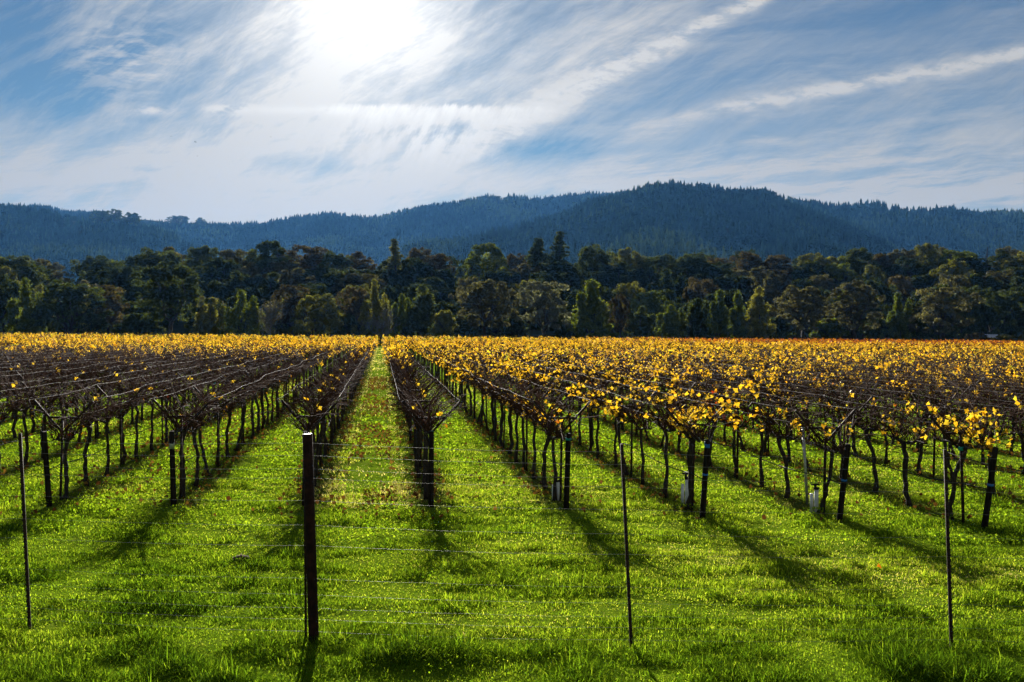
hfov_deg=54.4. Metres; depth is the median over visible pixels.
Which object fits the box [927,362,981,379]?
grape vine
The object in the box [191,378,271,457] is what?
grape vine
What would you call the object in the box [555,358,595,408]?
grape vine
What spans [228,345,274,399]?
grape vine
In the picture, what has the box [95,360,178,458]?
grape vine
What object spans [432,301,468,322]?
evergreen tree
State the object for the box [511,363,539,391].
grape vine
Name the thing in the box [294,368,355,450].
grape vine
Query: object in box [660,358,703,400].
grape vine
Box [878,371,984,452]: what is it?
grape vine
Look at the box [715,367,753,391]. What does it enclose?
grape vine
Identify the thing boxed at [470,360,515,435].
grape vine
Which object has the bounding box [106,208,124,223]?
oak tree
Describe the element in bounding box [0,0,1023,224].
sky
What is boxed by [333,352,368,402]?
grape vine
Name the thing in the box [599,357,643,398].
grape vine
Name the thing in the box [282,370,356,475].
grape vine
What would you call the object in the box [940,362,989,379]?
grape vine
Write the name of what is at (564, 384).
grape vine
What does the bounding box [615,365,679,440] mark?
grape vine
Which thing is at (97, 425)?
grape vine
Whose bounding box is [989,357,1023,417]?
grape vine
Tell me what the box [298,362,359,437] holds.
grape vine
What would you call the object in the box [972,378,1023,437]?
grape vine
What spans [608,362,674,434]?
grape vine
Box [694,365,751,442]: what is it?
grape vine
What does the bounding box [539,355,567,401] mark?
grape vine
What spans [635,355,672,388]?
grape vine
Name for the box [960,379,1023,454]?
grape vine
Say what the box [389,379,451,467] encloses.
grape vine
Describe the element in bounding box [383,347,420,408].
grape vine
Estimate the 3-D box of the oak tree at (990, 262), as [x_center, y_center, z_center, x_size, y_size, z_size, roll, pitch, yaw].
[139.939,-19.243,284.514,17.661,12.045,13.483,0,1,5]
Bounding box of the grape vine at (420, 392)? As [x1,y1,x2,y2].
[387,370,438,445]
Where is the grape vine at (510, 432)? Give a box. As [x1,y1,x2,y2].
[478,367,540,453]
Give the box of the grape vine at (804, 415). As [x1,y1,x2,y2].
[766,385,834,471]
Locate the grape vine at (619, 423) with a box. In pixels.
[585,379,665,474]
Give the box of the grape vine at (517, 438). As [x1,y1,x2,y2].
[484,364,550,462]
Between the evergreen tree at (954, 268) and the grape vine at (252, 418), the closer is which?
the grape vine at (252, 418)
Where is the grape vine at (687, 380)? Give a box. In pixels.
[668,367,715,400]
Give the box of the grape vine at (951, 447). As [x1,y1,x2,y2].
[904,374,1000,458]
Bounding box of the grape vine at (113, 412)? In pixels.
[42,371,164,475]
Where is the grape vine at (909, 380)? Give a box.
[883,361,937,419]
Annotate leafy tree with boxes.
[0,277,54,334]
[33,284,57,331]
[58,294,118,334]
[66,280,113,330]
[102,288,134,330]
[186,265,213,296]
[187,297,230,335]
[213,296,262,334]
[216,289,264,336]
[221,270,252,306]
[234,262,268,287]
[251,272,289,307]
[260,296,294,336]
[277,267,316,290]
[351,279,391,343]
[369,260,393,274]
[385,293,416,339]
[445,267,479,292]
[447,275,479,302]
[475,286,524,323]
[502,263,542,291]
[575,270,603,289]
[599,261,643,291]
[623,306,662,338]
[636,265,663,292]
[646,268,688,303]
[653,304,689,339]
[744,277,791,322]
[850,264,900,285]
[851,273,885,292]
[878,292,915,339]
[899,267,937,290]
[939,247,953,260]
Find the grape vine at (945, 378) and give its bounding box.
[901,367,983,421]
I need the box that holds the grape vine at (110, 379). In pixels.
[71,358,150,432]
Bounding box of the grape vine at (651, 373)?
[636,360,682,415]
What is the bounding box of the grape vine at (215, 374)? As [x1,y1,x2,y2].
[181,360,237,418]
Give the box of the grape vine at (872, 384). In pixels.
[841,366,913,423]
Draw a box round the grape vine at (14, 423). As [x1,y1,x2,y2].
[0,358,55,437]
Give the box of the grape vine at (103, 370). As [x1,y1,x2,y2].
[65,354,130,411]
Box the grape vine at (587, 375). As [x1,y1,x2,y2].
[566,362,606,412]
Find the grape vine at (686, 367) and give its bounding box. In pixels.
[663,360,704,385]
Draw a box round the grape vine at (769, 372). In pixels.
[747,359,800,415]
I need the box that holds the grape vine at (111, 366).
[82,349,131,403]
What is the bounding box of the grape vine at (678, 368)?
[662,356,700,385]
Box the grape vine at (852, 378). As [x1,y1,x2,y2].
[815,361,895,432]
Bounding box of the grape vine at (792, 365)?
[777,354,831,412]
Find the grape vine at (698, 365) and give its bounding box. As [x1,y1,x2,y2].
[679,357,714,394]
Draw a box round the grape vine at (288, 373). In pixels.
[269,357,305,409]
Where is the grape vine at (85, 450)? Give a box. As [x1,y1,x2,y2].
[37,382,143,485]
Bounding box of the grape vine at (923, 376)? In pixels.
[894,361,947,421]
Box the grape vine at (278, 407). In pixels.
[254,349,300,417]
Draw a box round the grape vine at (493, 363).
[488,350,522,382]
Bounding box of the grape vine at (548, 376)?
[525,358,580,425]
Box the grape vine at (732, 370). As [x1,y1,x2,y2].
[714,362,759,382]
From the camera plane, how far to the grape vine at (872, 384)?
32.07 m
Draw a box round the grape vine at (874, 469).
[809,383,931,492]
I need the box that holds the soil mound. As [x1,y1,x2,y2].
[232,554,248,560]
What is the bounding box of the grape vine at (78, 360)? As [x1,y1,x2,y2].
[46,347,111,403]
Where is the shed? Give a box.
[985,334,997,337]
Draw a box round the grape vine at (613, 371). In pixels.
[592,356,651,429]
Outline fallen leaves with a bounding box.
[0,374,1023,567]
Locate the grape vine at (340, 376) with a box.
[311,360,365,421]
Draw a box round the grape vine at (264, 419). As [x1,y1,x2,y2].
[233,356,289,428]
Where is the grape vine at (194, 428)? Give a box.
[140,386,235,485]
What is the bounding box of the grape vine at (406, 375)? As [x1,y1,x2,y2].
[387,355,429,421]
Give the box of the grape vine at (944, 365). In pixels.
[921,359,965,393]
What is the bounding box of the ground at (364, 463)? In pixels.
[0,343,1023,681]
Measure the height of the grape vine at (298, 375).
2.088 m
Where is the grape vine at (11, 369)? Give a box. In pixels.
[0,359,52,419]
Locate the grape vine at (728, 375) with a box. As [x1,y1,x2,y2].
[701,363,754,421]
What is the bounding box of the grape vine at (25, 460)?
[0,357,95,465]
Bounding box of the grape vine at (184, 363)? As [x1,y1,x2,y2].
[165,348,202,401]
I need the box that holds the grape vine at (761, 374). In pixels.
[750,358,826,439]
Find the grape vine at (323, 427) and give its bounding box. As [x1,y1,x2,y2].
[288,372,353,464]
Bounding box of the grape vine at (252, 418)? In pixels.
[222,357,278,438]
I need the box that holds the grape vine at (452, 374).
[437,350,464,397]
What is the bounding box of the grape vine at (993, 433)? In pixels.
[914,378,1023,493]
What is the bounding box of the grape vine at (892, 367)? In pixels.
[861,362,925,397]
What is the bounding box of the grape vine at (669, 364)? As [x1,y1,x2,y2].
[645,351,685,376]
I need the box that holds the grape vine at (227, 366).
[202,355,249,409]
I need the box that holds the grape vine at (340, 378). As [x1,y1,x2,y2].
[320,351,369,420]
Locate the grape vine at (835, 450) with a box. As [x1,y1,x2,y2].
[764,402,891,513]
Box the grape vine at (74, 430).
[16,391,118,498]
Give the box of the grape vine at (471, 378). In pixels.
[451,355,500,418]
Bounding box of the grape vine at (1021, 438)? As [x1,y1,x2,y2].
[955,379,1023,474]
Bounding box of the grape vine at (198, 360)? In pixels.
[182,353,215,399]
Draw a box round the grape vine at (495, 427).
[469,360,517,441]
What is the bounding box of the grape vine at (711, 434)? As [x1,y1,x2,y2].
[670,373,759,466]
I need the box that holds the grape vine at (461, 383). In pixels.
[445,356,484,412]
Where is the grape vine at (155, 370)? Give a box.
[126,354,181,414]
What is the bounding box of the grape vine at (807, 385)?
[782,371,825,415]
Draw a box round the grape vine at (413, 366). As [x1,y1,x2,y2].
[384,352,431,416]
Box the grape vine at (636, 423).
[605,381,692,484]
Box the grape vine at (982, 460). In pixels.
[934,365,1023,466]
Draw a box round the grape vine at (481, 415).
[459,358,506,426]
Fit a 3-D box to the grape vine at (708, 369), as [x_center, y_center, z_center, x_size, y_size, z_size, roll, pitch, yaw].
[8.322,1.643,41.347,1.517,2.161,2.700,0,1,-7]
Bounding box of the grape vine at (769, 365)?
[755,355,802,376]
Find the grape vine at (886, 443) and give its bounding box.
[848,376,932,464]
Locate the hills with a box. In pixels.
[0,190,1009,342]
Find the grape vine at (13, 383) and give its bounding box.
[0,364,47,398]
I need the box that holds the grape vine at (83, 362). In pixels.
[59,349,104,398]
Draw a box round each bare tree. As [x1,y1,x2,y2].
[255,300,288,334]
[358,304,400,344]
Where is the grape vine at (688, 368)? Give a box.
[671,357,741,436]
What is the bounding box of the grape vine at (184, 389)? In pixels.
[148,362,214,413]
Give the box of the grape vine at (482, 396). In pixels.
[463,367,510,430]
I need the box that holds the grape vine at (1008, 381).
[974,366,1023,399]
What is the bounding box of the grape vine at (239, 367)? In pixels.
[214,352,263,403]
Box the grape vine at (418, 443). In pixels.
[382,375,449,477]
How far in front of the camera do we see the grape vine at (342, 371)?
36.61 m
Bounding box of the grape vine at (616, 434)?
[582,373,657,466]
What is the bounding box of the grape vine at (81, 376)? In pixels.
[51,356,109,414]
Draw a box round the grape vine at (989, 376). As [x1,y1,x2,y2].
[971,360,1020,413]
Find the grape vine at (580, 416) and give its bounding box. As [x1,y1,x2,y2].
[552,366,612,444]
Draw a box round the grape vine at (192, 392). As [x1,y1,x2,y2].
[164,365,224,413]
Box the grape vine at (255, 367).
[229,356,261,384]
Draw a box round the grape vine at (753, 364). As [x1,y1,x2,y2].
[737,355,776,401]
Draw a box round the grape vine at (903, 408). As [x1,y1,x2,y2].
[869,366,944,431]
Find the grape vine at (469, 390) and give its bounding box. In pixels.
[445,355,493,415]
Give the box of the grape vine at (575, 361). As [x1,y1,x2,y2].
[543,348,584,404]
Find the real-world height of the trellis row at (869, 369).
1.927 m
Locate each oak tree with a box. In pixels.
[24,258,62,286]
[28,279,113,334]
[33,297,62,330]
[43,262,75,285]
[79,258,123,282]
[88,285,129,334]
[89,210,111,222]
[95,265,126,294]
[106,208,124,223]
[111,292,134,334]
[121,212,140,224]
[131,261,223,334]
[132,303,178,329]
[152,246,186,266]
[165,215,190,224]
[195,217,205,226]
[198,257,241,284]
[218,249,250,280]
[270,284,309,335]
[275,244,329,277]
[280,291,315,335]
[289,293,345,335]
[331,273,387,296]
[334,286,371,334]
[342,251,383,273]
[434,256,464,269]
[456,279,520,336]
[480,270,512,299]
[514,280,572,337]
[524,291,565,331]
[549,271,581,297]
[607,293,637,337]
[638,253,686,281]
[657,289,685,306]
[710,274,754,297]
[726,251,763,275]
[728,288,750,320]
[773,285,829,339]
[773,289,832,337]
[781,258,798,267]
[816,279,885,339]
[817,289,835,301]
[819,262,857,296]
[842,295,891,339]
[867,253,894,282]
[880,305,916,318]
[882,256,926,283]
[908,286,985,340]
[925,250,975,269]
[972,253,1023,280]
[1001,266,1023,277]
[1003,276,1023,302]
[1004,283,1023,310]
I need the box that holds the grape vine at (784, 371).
[760,360,808,382]
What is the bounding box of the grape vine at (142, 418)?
[113,358,163,420]
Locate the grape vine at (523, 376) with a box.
[505,359,552,396]
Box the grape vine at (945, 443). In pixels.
[898,375,1019,483]
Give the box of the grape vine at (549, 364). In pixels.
[535,354,562,398]
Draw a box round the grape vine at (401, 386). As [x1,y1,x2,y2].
[388,365,443,446]
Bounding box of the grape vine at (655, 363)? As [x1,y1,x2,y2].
[626,356,670,414]
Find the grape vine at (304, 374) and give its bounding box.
[293,356,316,397]
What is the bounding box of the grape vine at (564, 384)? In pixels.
[542,363,599,440]
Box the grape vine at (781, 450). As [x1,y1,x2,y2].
[731,390,836,498]
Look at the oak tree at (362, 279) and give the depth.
261.66 m
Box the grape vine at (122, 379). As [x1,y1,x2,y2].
[98,361,149,394]
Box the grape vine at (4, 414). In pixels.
[0,381,41,473]
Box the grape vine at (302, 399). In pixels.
[268,367,353,486]
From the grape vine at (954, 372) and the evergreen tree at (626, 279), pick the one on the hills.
the evergreen tree at (626, 279)
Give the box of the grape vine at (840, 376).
[808,361,869,419]
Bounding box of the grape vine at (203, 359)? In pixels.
[183,344,223,397]
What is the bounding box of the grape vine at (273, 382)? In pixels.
[258,357,294,420]
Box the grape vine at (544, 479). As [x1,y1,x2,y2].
[501,379,596,488]
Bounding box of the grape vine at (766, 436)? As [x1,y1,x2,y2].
[730,370,812,454]
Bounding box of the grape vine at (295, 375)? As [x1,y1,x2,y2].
[282,357,308,404]
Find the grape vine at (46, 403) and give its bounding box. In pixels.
[3,374,96,457]
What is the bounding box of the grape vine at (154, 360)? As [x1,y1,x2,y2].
[139,347,167,393]
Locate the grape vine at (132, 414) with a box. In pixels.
[102,352,155,423]
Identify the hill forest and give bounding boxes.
[0,179,1023,301]
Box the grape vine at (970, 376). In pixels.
[935,362,1001,422]
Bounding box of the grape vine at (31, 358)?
[3,349,50,369]
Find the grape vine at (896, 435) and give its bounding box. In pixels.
[846,387,967,505]
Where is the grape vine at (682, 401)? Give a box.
[649,374,718,453]
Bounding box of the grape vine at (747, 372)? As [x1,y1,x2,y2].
[726,357,778,405]
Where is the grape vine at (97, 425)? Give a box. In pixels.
[64,362,121,438]
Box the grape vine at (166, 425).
[134,362,198,444]
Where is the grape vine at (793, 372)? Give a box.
[763,358,827,422]
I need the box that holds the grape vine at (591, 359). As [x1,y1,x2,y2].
[582,350,617,388]
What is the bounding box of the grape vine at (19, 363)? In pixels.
[0,354,43,374]
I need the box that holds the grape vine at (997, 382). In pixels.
[963,367,1021,425]
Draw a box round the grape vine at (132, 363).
[115,351,151,395]
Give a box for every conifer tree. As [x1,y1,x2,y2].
[382,239,403,277]
[521,238,550,277]
[544,231,570,272]
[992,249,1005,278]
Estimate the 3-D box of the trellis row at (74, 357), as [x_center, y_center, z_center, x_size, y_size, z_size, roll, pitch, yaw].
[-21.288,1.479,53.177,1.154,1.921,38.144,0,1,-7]
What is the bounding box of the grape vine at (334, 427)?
[312,367,356,432]
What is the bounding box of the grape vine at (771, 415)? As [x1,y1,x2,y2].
[717,369,814,487]
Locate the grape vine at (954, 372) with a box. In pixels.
[920,354,986,399]
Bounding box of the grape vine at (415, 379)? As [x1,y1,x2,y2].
[387,362,430,393]
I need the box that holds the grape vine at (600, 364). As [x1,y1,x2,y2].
[586,353,620,392]
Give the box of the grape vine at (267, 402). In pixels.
[234,361,292,424]
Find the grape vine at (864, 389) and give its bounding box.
[838,367,907,440]
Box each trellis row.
[0,347,280,444]
[1,346,218,415]
[3,346,251,418]
[4,346,189,394]
[29,346,313,506]
[151,346,340,504]
[278,348,367,505]
[386,347,460,507]
[424,348,590,508]
[447,349,721,518]
[482,350,854,521]
[505,347,998,528]
[534,350,1021,477]
[563,349,1022,452]
[607,350,1023,431]
[616,348,1023,421]
[645,349,1015,408]
[695,350,1017,408]
[730,350,1004,405]
[757,349,1006,379]
[769,352,1020,391]
[792,351,1020,387]
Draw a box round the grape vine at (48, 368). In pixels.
[19,356,77,409]
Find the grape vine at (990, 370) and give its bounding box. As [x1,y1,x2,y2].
[969,359,1017,397]
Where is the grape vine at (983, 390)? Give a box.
[943,371,1017,445]
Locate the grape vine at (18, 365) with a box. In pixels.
[3,348,52,415]
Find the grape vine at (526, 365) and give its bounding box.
[500,351,537,380]
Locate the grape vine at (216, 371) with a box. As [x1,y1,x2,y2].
[180,351,228,419]
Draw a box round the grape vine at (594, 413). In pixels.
[575,364,608,417]
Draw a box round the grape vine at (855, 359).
[834,356,868,397]
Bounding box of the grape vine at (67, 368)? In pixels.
[22,350,88,423]
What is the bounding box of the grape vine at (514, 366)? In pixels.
[498,353,537,381]
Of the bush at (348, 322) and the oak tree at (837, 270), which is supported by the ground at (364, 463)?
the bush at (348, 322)
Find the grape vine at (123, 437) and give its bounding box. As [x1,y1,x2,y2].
[85,376,155,464]
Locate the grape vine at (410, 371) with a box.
[385,356,426,413]
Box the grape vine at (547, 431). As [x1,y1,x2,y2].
[511,383,605,500]
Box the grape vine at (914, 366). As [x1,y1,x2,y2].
[890,352,936,405]
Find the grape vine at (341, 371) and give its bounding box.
[323,356,359,413]
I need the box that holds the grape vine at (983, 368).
[961,360,1002,400]
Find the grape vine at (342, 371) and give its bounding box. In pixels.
[330,356,359,398]
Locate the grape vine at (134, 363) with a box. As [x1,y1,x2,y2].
[105,354,157,393]
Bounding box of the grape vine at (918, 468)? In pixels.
[871,384,990,474]
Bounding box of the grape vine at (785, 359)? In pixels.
[772,351,808,385]
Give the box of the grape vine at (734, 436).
[685,379,784,476]
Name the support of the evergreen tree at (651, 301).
on the ground at (364, 463)
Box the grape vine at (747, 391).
[730,367,776,429]
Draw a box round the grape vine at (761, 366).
[739,356,784,404]
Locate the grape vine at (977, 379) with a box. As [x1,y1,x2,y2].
[944,360,1016,393]
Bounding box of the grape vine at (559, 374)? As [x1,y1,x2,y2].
[545,360,576,402]
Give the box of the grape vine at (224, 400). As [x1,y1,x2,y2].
[185,367,257,465]
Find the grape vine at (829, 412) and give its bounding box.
[796,363,905,481]
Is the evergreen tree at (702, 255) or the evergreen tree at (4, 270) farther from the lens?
the evergreen tree at (702, 255)
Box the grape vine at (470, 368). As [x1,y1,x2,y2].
[452,358,506,422]
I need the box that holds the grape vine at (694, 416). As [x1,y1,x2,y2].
[628,375,758,509]
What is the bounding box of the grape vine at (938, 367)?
[904,360,954,378]
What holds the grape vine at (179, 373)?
on the ground at (364, 463)
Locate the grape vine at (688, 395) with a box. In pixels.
[656,366,730,433]
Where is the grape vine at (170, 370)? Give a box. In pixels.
[136,354,194,410]
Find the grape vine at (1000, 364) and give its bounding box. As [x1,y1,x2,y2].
[975,352,1020,387]
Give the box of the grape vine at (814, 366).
[795,355,841,404]
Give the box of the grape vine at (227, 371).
[206,355,249,413]
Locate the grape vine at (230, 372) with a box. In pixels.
[208,358,272,442]
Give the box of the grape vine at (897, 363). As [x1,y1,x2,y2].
[876,356,918,373]
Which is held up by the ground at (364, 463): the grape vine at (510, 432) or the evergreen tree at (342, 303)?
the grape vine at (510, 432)
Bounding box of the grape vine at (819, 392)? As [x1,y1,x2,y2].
[793,370,836,429]
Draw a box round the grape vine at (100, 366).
[61,347,111,414]
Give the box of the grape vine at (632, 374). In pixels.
[610,358,649,409]
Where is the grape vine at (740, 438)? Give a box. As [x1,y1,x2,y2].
[705,369,778,449]
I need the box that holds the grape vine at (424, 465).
[388,381,459,487]
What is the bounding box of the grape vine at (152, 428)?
[117,363,189,450]
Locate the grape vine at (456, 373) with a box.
[439,353,474,401]
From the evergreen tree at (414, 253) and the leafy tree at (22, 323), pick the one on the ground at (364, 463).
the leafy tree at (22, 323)
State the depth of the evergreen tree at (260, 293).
247.33 m
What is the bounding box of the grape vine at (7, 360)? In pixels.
[0,350,15,372]
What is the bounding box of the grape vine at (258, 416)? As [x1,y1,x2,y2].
[223,358,285,432]
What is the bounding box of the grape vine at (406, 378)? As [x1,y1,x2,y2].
[387,361,427,425]
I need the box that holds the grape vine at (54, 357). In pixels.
[27,349,76,388]
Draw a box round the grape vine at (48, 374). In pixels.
[0,350,91,426]
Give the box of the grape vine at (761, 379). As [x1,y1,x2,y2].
[736,361,793,434]
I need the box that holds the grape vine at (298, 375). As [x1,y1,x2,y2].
[279,357,315,401]
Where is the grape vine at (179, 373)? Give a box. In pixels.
[165,354,197,405]
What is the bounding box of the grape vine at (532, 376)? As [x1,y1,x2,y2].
[516,362,557,400]
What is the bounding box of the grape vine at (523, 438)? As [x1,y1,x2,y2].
[488,368,560,470]
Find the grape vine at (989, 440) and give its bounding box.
[887,391,1023,520]
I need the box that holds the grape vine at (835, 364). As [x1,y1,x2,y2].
[811,355,856,405]
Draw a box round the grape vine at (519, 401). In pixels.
[498,372,572,478]
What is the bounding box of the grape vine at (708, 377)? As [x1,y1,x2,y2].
[689,364,730,401]
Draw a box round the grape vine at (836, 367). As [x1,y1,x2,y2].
[818,357,872,379]
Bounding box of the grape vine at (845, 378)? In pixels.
[822,363,888,413]
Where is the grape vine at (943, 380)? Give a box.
[917,367,966,395]
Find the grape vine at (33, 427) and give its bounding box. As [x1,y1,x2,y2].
[3,355,69,432]
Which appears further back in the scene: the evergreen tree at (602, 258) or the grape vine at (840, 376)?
the evergreen tree at (602, 258)
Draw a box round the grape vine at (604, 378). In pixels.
[584,355,631,421]
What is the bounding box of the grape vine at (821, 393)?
[798,362,875,447]
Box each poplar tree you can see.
[402,284,442,337]
[564,278,613,338]
[680,297,716,338]
[704,289,733,338]
[726,290,750,339]
[738,286,777,339]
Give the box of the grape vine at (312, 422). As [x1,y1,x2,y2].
[256,376,347,441]
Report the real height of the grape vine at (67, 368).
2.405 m
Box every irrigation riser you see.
[552,477,559,500]
[681,473,688,503]
[810,483,819,511]
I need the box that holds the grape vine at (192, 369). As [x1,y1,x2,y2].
[170,355,207,398]
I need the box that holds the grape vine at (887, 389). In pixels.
[852,358,933,445]
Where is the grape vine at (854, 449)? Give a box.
[805,365,910,456]
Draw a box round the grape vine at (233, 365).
[207,353,256,393]
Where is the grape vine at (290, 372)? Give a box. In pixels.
[279,358,304,403]
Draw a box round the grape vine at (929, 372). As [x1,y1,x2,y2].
[903,363,961,383]
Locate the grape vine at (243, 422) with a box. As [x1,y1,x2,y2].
[204,365,277,450]
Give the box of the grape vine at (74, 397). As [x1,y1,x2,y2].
[32,367,107,449]
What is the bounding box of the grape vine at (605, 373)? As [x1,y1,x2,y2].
[588,361,643,424]
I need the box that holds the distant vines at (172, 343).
[0,332,1023,454]
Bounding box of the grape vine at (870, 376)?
[843,366,892,410]
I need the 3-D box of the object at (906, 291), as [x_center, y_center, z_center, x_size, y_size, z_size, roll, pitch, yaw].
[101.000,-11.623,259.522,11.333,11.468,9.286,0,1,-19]
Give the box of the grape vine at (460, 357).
[445,354,488,407]
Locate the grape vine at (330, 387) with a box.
[304,362,359,443]
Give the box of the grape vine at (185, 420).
[137,370,230,497]
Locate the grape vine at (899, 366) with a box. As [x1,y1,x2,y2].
[879,355,931,382]
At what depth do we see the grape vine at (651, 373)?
33.95 m
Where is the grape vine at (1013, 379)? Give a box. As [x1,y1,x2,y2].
[987,367,1023,426]
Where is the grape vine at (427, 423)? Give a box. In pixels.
[388,375,470,499]
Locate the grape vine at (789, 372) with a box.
[765,362,837,440]
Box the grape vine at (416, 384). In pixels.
[382,365,430,440]
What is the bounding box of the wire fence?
[0,433,1023,648]
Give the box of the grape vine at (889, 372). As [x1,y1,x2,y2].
[870,362,906,409]
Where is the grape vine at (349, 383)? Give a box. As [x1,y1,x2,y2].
[333,356,365,404]
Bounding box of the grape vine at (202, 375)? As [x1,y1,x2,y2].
[170,363,233,421]
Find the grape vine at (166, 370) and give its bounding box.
[140,356,186,400]
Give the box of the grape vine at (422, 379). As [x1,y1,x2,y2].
[386,363,439,435]
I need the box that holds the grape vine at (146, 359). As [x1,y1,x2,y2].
[123,346,161,378]
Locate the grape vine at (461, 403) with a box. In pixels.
[444,350,476,407]
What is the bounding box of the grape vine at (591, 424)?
[558,371,622,451]
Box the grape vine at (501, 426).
[475,365,523,448]
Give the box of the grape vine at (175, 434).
[133,363,205,438]
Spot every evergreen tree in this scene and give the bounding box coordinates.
[0,255,49,292]
[0,266,21,287]
[0,274,22,334]
[2,287,36,319]
[19,265,58,292]
[69,255,108,287]
[87,266,108,286]
[109,259,128,266]
[119,266,144,296]
[121,271,154,299]
[124,253,149,270]
[126,281,166,322]
[134,246,181,270]
[173,279,210,314]
[182,245,224,280]
[188,296,223,313]
[203,279,235,302]
[223,287,274,320]
[244,240,290,274]
[260,261,307,286]
[297,282,333,305]
[300,269,329,283]
[317,250,353,275]
[317,268,370,296]
[319,267,376,288]
[326,296,366,334]
[337,284,371,312]
[366,269,398,290]
[378,278,413,295]
[378,285,412,323]
[397,257,433,286]
[403,283,443,304]
[406,247,434,282]
[412,276,457,306]
[414,269,455,284]
[414,302,437,334]
[424,253,456,275]
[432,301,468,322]
[448,277,487,317]
[461,242,509,280]
[473,303,511,337]
[492,269,526,289]
[502,253,527,276]
[510,279,538,323]
[529,271,559,288]
[546,260,581,285]
[551,286,582,327]
[554,290,601,337]
[574,243,615,284]
[578,270,617,294]
[600,287,628,319]
[604,274,643,289]
[604,304,627,338]
[607,253,630,268]
[609,247,645,275]
[612,281,648,335]
[628,290,674,329]
[658,300,691,335]
[671,252,711,287]
[674,255,709,284]
[681,277,719,311]
[685,273,717,296]
[696,261,734,283]
[702,291,745,324]
[706,257,733,274]
[722,270,755,297]
[729,249,754,270]
[740,266,781,304]
[755,254,792,291]
[762,269,795,297]
[764,303,776,316]
[785,278,821,299]
[790,261,838,292]
[793,252,837,286]
[805,303,851,337]
[809,274,835,296]
[824,256,841,292]
[826,289,848,314]
[837,247,882,289]
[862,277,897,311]
[879,248,927,289]
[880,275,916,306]
[907,290,930,326]
[909,274,936,299]
[910,242,947,274]
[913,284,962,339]
[929,259,974,287]
[935,273,971,297]
[944,285,989,339]
[948,257,986,282]
[954,254,983,283]
[967,272,1003,294]
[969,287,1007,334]
[983,269,1014,292]
[988,246,1018,267]
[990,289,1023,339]
[993,251,1023,284]
[1016,303,1023,334]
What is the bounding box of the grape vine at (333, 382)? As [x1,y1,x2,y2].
[312,358,362,428]
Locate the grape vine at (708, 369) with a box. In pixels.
[690,359,731,395]
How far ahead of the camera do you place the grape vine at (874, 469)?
19.12 m
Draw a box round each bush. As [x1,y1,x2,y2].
[113,312,165,334]
[184,314,203,334]
[331,313,360,337]
[429,310,459,337]
[449,315,478,337]
[500,317,529,337]
[553,317,579,338]
[766,317,796,339]
[809,318,849,340]
[859,318,902,339]
[905,318,932,340]
[964,333,992,341]
[991,334,1020,340]
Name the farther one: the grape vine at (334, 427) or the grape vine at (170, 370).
the grape vine at (170, 370)
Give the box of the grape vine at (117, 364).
[101,348,146,395]
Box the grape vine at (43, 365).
[1,347,76,412]
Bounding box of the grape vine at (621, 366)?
[613,355,651,403]
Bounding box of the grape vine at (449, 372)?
[442,351,465,401]
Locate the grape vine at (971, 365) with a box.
[939,357,983,398]
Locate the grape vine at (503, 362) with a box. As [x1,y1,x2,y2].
[493,355,520,379]
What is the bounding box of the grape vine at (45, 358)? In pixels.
[27,349,61,387]
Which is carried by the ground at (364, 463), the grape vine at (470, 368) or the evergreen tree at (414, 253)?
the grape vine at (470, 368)
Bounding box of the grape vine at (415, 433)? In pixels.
[385,372,440,460]
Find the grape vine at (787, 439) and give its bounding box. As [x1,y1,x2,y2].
[742,363,829,461]
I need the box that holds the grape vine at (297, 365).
[278,348,311,397]
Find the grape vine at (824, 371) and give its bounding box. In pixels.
[797,358,853,416]
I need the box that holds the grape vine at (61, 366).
[35,353,85,391]
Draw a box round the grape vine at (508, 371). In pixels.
[491,356,522,388]
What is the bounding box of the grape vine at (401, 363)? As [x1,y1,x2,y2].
[382,350,420,372]
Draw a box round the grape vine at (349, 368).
[328,356,369,406]
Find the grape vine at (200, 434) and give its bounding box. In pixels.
[151,368,248,475]
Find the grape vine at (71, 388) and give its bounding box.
[38,361,113,443]
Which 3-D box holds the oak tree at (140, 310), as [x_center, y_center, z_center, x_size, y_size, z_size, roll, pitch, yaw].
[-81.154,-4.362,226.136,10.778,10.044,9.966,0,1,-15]
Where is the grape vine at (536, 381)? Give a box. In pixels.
[514,361,557,416]
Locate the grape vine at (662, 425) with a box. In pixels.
[621,372,713,497]
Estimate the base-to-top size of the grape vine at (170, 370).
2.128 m
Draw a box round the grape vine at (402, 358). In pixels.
[384,350,417,399]
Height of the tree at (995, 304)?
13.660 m
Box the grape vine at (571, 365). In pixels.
[558,356,603,411]
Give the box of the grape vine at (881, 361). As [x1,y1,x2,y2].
[851,353,897,392]
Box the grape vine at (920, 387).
[889,373,958,425]
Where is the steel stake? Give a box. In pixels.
[802,427,808,503]
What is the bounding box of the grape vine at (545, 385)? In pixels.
[537,369,583,433]
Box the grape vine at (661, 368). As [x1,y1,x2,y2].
[648,359,690,397]
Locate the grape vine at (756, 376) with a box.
[741,361,784,404]
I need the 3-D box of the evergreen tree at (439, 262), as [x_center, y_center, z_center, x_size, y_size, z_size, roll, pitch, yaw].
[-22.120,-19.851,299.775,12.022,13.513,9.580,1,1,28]
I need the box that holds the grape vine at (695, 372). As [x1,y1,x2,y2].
[678,361,711,414]
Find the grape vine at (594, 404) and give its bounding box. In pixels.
[566,366,638,458]
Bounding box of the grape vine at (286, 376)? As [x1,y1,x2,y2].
[262,359,308,413]
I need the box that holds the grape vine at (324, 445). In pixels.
[290,366,353,457]
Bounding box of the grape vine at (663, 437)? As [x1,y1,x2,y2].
[632,378,690,446]
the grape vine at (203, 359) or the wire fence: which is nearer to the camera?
the wire fence

